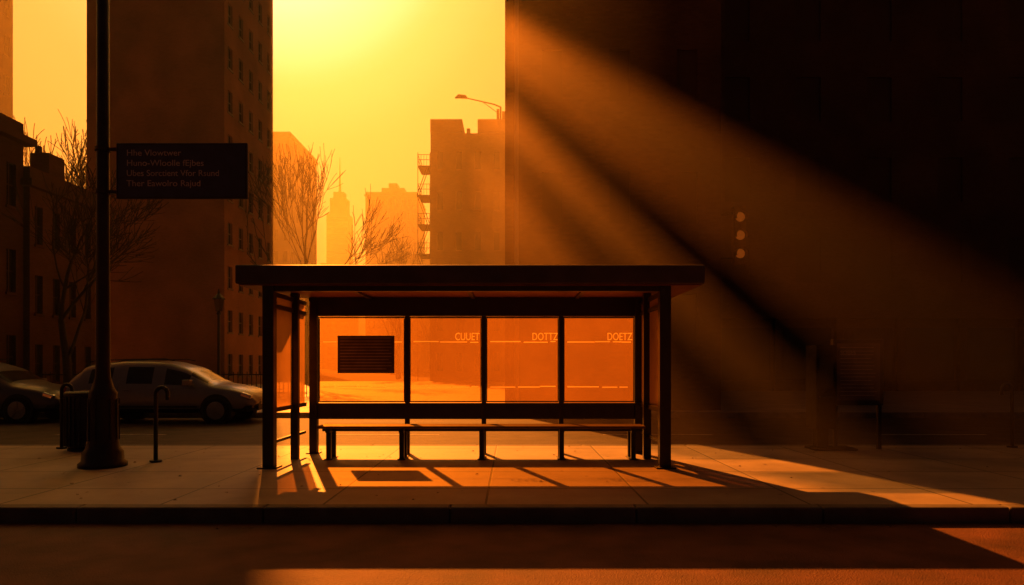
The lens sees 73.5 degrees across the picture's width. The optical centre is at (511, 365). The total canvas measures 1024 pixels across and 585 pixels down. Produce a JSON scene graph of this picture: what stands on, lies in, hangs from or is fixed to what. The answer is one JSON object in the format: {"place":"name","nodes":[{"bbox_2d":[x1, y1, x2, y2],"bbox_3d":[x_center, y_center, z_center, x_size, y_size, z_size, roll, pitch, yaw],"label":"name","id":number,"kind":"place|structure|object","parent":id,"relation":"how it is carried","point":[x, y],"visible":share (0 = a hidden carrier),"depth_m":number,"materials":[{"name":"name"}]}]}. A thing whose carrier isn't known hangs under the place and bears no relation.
{"place":"outdoors","nodes":[
{"label":"outdoors","id":0,"kind":"place"},
{"bbox_2d":[116,143,247,198],"bbox_3d":[-4.480,-2.643,9.318,1.780,0.760,0.044,0,0,0],"label":"street sign","id":1,"kind":"object","parent":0,"point":[181,170],"visible":1,"depth_m":9.30,"materials":[{"name":"black metal"}]},
{"bbox_2d":[13,0,504,365],"label":"sky","id":2,"kind":"structure","parent":0,"point":[365,80],"materials":[{"name":"yellow"}]},
{"bbox_2d":[273,132,317,309],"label":"office block","id":3,"kind":"structure","parent":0,"point":[284,253],"depth_m":111.11,"materials":[{"name":"concrete"}]},
{"bbox_2d":[275,144,314,299],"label":"windows","id":4,"kind":"structure","parent":3,"relation":"in","point":[276,145],"depth_m":110.15,"materials":[{"name":"brown glass"}]},
{"bbox_2d":[321,165,357,368],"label":"skyscraper","id":5,"kind":"structure","parent":0,"point":[339,223],"depth_m":255.00,"materials":[{"name":"concrete"}]},
{"bbox_2d":[320,366,429,380],"bbox_3d":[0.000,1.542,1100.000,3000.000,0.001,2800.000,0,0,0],"label":"ground","id":6,"kind":"structure","parent":0,"point":[330,375],"depth_m":97.39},
{"bbox_2d":[370,231,428,378],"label":"bare tree","id":7,"kind":"object","parent":6,"relation":"on","point":[397,362],"visible":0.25,"depth_m":69.80,"materials":[{"name":"brown plant"}]},
{"bbox_2d":[0,412,1023,417],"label":"kerb","id":8,"kind":"structure","parent":6,"relation":"on","point":[767,415],"depth_m":19.95,"materials":[{"name":"concrete"}]},
{"bbox_2d":[364,183,425,335],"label":"apartment block","id":9,"kind":"structure","parent":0,"point":[396,199],"depth_m":160.00,"materials":[{"name":"concrete"}]},
{"bbox_2d":[367,200,414,335],"label":"windows","id":10,"kind":"structure","parent":9,"relation":"in","point":[385,201],"depth_m":160.15,"materials":[{"name":"orange glass"}]},
{"bbox_2d":[385,254,429,372],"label":"warehouse","id":11,"kind":"structure","parent":0,"point":[420,357],"depth_m":120.00,"materials":[{"name":"brick"}]},
{"bbox_2d":[390,322,429,368],"label":"windows","id":12,"kind":"structure","parent":11,"relation":"in","point":[417,324],"depth_m":120.15,"materials":[{"name":"orange glass"}]},
{"bbox_2d":[0,523,1023,584],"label":"road","id":13,"kind":"structure","parent":0,"point":[500,554],"depth_m":5.51,"materials":[{"name":"grey asphalt"}]},
{"bbox_2d":[0,446,1023,505],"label":"sidewalk","id":14,"kind":"structure","parent":0,"point":[697,475],"depth_m":8.46,"materials":[{"name":"concrete"}]},
{"bbox_2d":[56,383,73,448],"bbox_3d":[-7.361,0.823,11.300,0.278,1.088,0.160,0,0,0],"label":"bike hitch","id":15,"kind":"object","parent":14,"relation":"on","point":[62,387],"visible":0.88,"depth_m":11.28,"materials":[{"name":"metal"}]},
{"bbox_2d":[63,391,88,451],"bbox_3d":[-6.950,0.892,11.150,0.580,0.950,0.580,0,0,0],"label":"litter bin","id":16,"kind":"object","parent":14,"relation":"on","point":[74,421],"visible":0.48,"depth_m":10.90,"materials":[{"name":"metal"}]},
{"bbox_2d":[77,0,127,469],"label":"street lamp","id":17,"kind":"object","parent":14,"relation":"on","point":[103,449],"visible":1,"depth_m":9.24,"materials":[{"name":"black metal"}]},
{"bbox_2d":[149,385,169,462],"bbox_3d":[-4.991,0.823,9.720,0.278,1.088,0.160,0,0,0],"label":"bike hitch","id":18,"kind":"object","parent":14,"relation":"on","point":[167,393],"visible":1,"depth_m":9.70,"materials":[{"name":"metal"}]},
{"bbox_2d":[235,265,704,468],"bbox_3d":[-0.555,0.017,9.945,6.210,2.700,1.790,0,0,0],"label":"bus shelter","id":19,"kind":"object","parent":14,"relation":"on","point":[643,295],"visible":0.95,"depth_m":10.02,"materials":[{"name":"paint"}]},
{"bbox_2d":[316,424,645,459],"bbox_3d":[-0.445,1.119,10.085,4.750,0.495,0.410,0,0,0],"label":"bench","id":20,"kind":"object","parent":14,"relation":"on","point":[330,430],"visible":1,"depth_m":9.93,"materials":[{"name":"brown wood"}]},
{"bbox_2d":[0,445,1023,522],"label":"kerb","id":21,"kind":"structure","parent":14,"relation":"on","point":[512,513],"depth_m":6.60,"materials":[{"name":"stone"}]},
{"bbox_2d":[804,345,857,450],"bbox_3d":[5.205,0.517,11.197,0.690,1.700,0.445,0,0,0],"label":"newspaper box","id":22,"kind":"object","parent":14,"relation":"on","point":[821,390],"visible":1,"depth_m":11.00,"materials":[{"name":"black metal"}]},
{"bbox_2d":[819,357,832,388],"bbox_3d":[5.040,0.117,10.994,0.220,0.500,0.008,0,0,0],"label":"window","id":23,"kind":"structure","parent":22,"relation":"in","point":[825,363],"depth_m":10.99,"materials":[{"name":"black glass"}]},
{"bbox_2d":[831,339,882,448],"bbox_3d":[5.660,0.467,11.245,0.820,1.800,0.110,0,0,0],"label":"information board","id":24,"kind":"object","parent":14,"relation":"on","point":[859,371],"visible":0.98,"depth_m":11.19,"materials":[{"name":"paint"}]},
{"bbox_2d":[1000,382,1017,447],"bbox_3d":[8.291,0.823,11.450,0.278,1.088,0.160,0,0,0],"label":"bike hitch","id":25,"kind":"object","parent":14,"relation":"on","point":[1011,387],"visible":1,"depth_m":11.43,"materials":[{"name":"metal"}]},
{"bbox_2d":[0,418,1023,445],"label":"road","id":26,"kind":"structure","parent":0,"point":[722,431],"depth_m":15.56,"materials":[{"name":"grey asphalt"}]},
{"bbox_2d":[0,359,61,423],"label":"parked car","id":27,"kind":"object","parent":26,"relation":"on","point":[26,396],"visible":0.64,"depth_m":18.05,"materials":[{"name":"grey paint"}]},
{"bbox_2d":[64,358,261,423],"bbox_3d":[-9.277,0.686,18.800,5.105,1.767,2.240,0,0,0],"label":"parked car","id":28,"kind":"object","parent":26,"relation":"on","point":[210,396],"visible":0.7,"depth_m":17.94,"materials":[{"name":"silver paint"}]},
{"bbox_2d":[57,434,985,434],"bbox_3d":[0.200,1.514,15.060,80.400,0.004,0.120,0,0,0],"label":"lane marking","id":29,"kind":"object","parent":26,"relation":"on","point":[603,434],"visible":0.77,"depth_m":15.06,"materials":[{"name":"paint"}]},
{"bbox_2d":[250,381,1023,411],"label":"sidewalk","id":30,"kind":"structure","parent":0,"point":[893,401],"depth_m":29.43,"materials":[{"name":"concrete"}]},
{"bbox_2d":[0,0,12,118],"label":"walls","id":31,"kind":"structure","parent":30,"relation":"on","point":[6,64],"depth_m":62.52,"materials":[{"name":"brick"}]},
{"bbox_2d":[4,0,7,115],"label":"windows","id":32,"kind":"structure","parent":31,"relation":"attached to","point":[5,49],"depth_m":62.62,"materials":[{"name":"black glass"}]},
{"bbox_2d":[3,5,10,97],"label":"sills and bars","id":33,"kind":"structure","parent":31,"relation":"attached to","point":[6,55],"depth_m":62.43,"materials":[{"name":"stone"}]},
{"bbox_2d":[0,134,23,368],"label":"walls","id":34,"kind":"structure","parent":30,"relation":"on","point":[12,306],"depth_m":29.36,"materials":[{"name":"brick"}]},
{"bbox_2d":[6,162,11,364],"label":"windows","id":35,"kind":"structure","parent":34,"relation":"attached to","point":[10,255],"depth_m":29.34,"materials":[{"name":"black glass"}]},
{"bbox_2d":[5,163,18,363],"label":"sills and bars","id":36,"kind":"structure","parent":34,"relation":"attached to","point":[7,205],"depth_m":29.16,"materials":[{"name":"stone"}]},
{"bbox_2d":[0,113,36,146],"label":"cornice","id":37,"kind":"structure","parent":34,"relation":"attached to","point":[11,128],"depth_m":29.18,"materials":[{"name":"stone"}]},
{"bbox_2d":[12,115,86,188],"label":"bare tree","id":38,"kind":"object","parent":30,"relation":"on","point":[76,166],"visible":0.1,"depth_m":50.74,"materials":[{"name":"brown plant"}]},
{"bbox_2d":[13,110,86,187],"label":"bare tree","id":39,"kind":"object","parent":30,"relation":"on","point":[75,147],"visible":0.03,"depth_m":61.04,"materials":[{"name":"brown plant"}]},
{"bbox_2d":[24,187,94,383],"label":"walls","id":40,"kind":"structure","parent":30,"relation":"on","point":[42,333],"depth_m":31.28,"materials":[{"name":"red brick"}]},
{"bbox_2d":[20,166,94,208],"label":"cornice","id":41,"kind":"structure","parent":40,"relation":"attached to","point":[33,178],"depth_m":31.18,"materials":[{"name":"brick"}]},
{"bbox_2d":[30,146,64,179],"bbox_3d":[-22.050,-9.533,32.550,0.900,1.600,1.100,0,0,0],"label":"chimney","id":42,"kind":"object","parent":41,"relation":"on","point":[51,164],"visible":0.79,"depth_m":32.09,"materials":[{"name":"red brick"}]},
{"bbox_2d":[37,208,87,381],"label":"windows","id":43,"kind":"structure","parent":40,"relation":"attached to","point":[55,313],"depth_m":31.93,"materials":[{"name":"black glass"}]},
{"bbox_2d":[34,207,92,383],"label":"sills and bars","id":44,"kind":"structure","parent":40,"relation":"attached to","point":[36,295],"depth_m":31.73,"materials":[{"name":"stone"}]},
{"bbox_2d":[1,135,168,383],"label":"bare tree","id":45,"kind":"object","parent":30,"relation":"on","point":[66,352],"visible":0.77,"depth_m":25.65,"materials":[{"name":"brown plant"}]},
{"bbox_2d":[36,372,306,396],"bbox_3d":[-14.885,0.817,29.990,11.830,1.100,0.040,0,0,0],"label":"iron fence","id":46,"kind":"object","parent":30,"relation":"on","point":[224,374],"visible":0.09,"depth_m":29.98,"materials":[{"name":"black metal"}]},
{"bbox_2d":[87,0,272,384],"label":"apartment tower","id":47,"kind":"structure","parent":30,"relation":"on","point":[191,71],"depth_m":45.30,"materials":[{"name":"beige brick"}]},
{"bbox_2d":[229,0,268,375],"label":"windows","id":48,"kind":"structure","parent":47,"relation":"in","point":[250,0],"depth_m":50.05,"materials":[{"name":"black glass"}]},
{"bbox_2d":[212,289,224,375],"bbox_3d":[-11.200,-0.783,26.200,0.462,4.300,0.462,0,0,22],"label":"street lamp","id":49,"kind":"object","parent":30,"relation":"on","point":[218,298],"visible":0.56,"depth_m":26.15,"materials":[{"name":"metal"}]},
{"bbox_2d":[244,142,413,383],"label":"bare tree","id":50,"kind":"object","parent":30,"relation":"on","point":[282,192],"visible":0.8,"depth_m":49.32,"materials":[{"name":"brown plant"}]},
{"bbox_2d":[431,139,504,380],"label":"walls","id":51,"kind":"structure","parent":30,"relation":"on","point":[468,182],"depth_m":60.00,"materials":[{"name":"brown brick"}]},
{"bbox_2d":[417,152,430,380],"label":"fire escape","id":52,"kind":"object","parent":51,"relation":"attached to","point":[425,170],"visible":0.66,"depth_m":60.70,"materials":[{"name":"metal"}]},
{"bbox_2d":[430,133,504,138],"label":"cornice","id":53,"kind":"structure","parent":51,"relation":"on","point":[467,135],"depth_m":60.00,"materials":[{"name":"brown brick"}]},
{"bbox_2d":[430,119,504,132],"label":"roof bulkheads","id":54,"kind":"object","parent":53,"relation":"on","point":[457,126],"visible":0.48,"depth_m":59.90,"materials":[{"name":"brown brick"}]},
{"bbox_2d":[455,94,504,118],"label":"rooftop lamp","id":55,"kind":"object","parent":54,"relation":"on","point":[501,114],"visible":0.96,"depth_m":60.22,"materials":[{"name":"metal"}]},
{"bbox_2d":[436,169,499,372],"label":"sills and bars","id":56,"kind":"structure","parent":51,"relation":"attached to","point":[461,251],"depth_m":59.93,"materials":[{"name":"brown stone"}]},
{"bbox_2d":[437,152,499,370],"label":"windows","id":57,"kind":"structure","parent":51,"relation":"attached to","point":[459,247],"depth_m":60.16,"materials":[{"name":"brown glass"}]},
{"bbox_2d":[505,0,720,409],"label":"corner tower","id":58,"kind":"structure","parent":30,"relation":"on","point":[612,132],"depth_m":21.00,"materials":[{"name":"brick"}]},
{"bbox_2d":[542,51,696,345],"label":"windows","id":59,"kind":"structure","parent":58,"relation":"in","point":[551,60],"depth_m":21.09,"materials":[{"name":"brown glass"}]},
{"bbox_2d":[721,206,747,265],"bbox_3d":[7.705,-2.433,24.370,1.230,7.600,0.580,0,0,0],"label":"traffic signal","id":60,"kind":"object","parent":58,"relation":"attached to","point":[739,233],"visible":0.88,"depth_m":24.35,"materials":[{"name":"brown metal"}]},
{"bbox_2d":[721,311,1023,390],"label":"shop front","id":61,"kind":"object","parent":30,"relation":"on","point":[928,353],"visible":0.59,"depth_m":36.93,"materials":[{"name":"black"}]},
{"bbox_2d":[721,328,1014,379],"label":"windows","id":62,"kind":"structure","parent":61,"relation":"in","point":[745,352],"depth_m":36.93,"materials":[{"name":"black glass"}]},
{"bbox_2d":[721,0,1023,390],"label":"department store","id":63,"kind":"structure","parent":30,"relation":"on","point":[872,155],"depth_m":37.00,"materials":[{"name":"brick"}]},
{"bbox_2d":[725,0,1023,281],"label":"windows","id":64,"kind":"structure","parent":63,"relation":"in","point":[736,11],"depth_m":37.09,"materials":[{"name":"black glass"}]}
]}

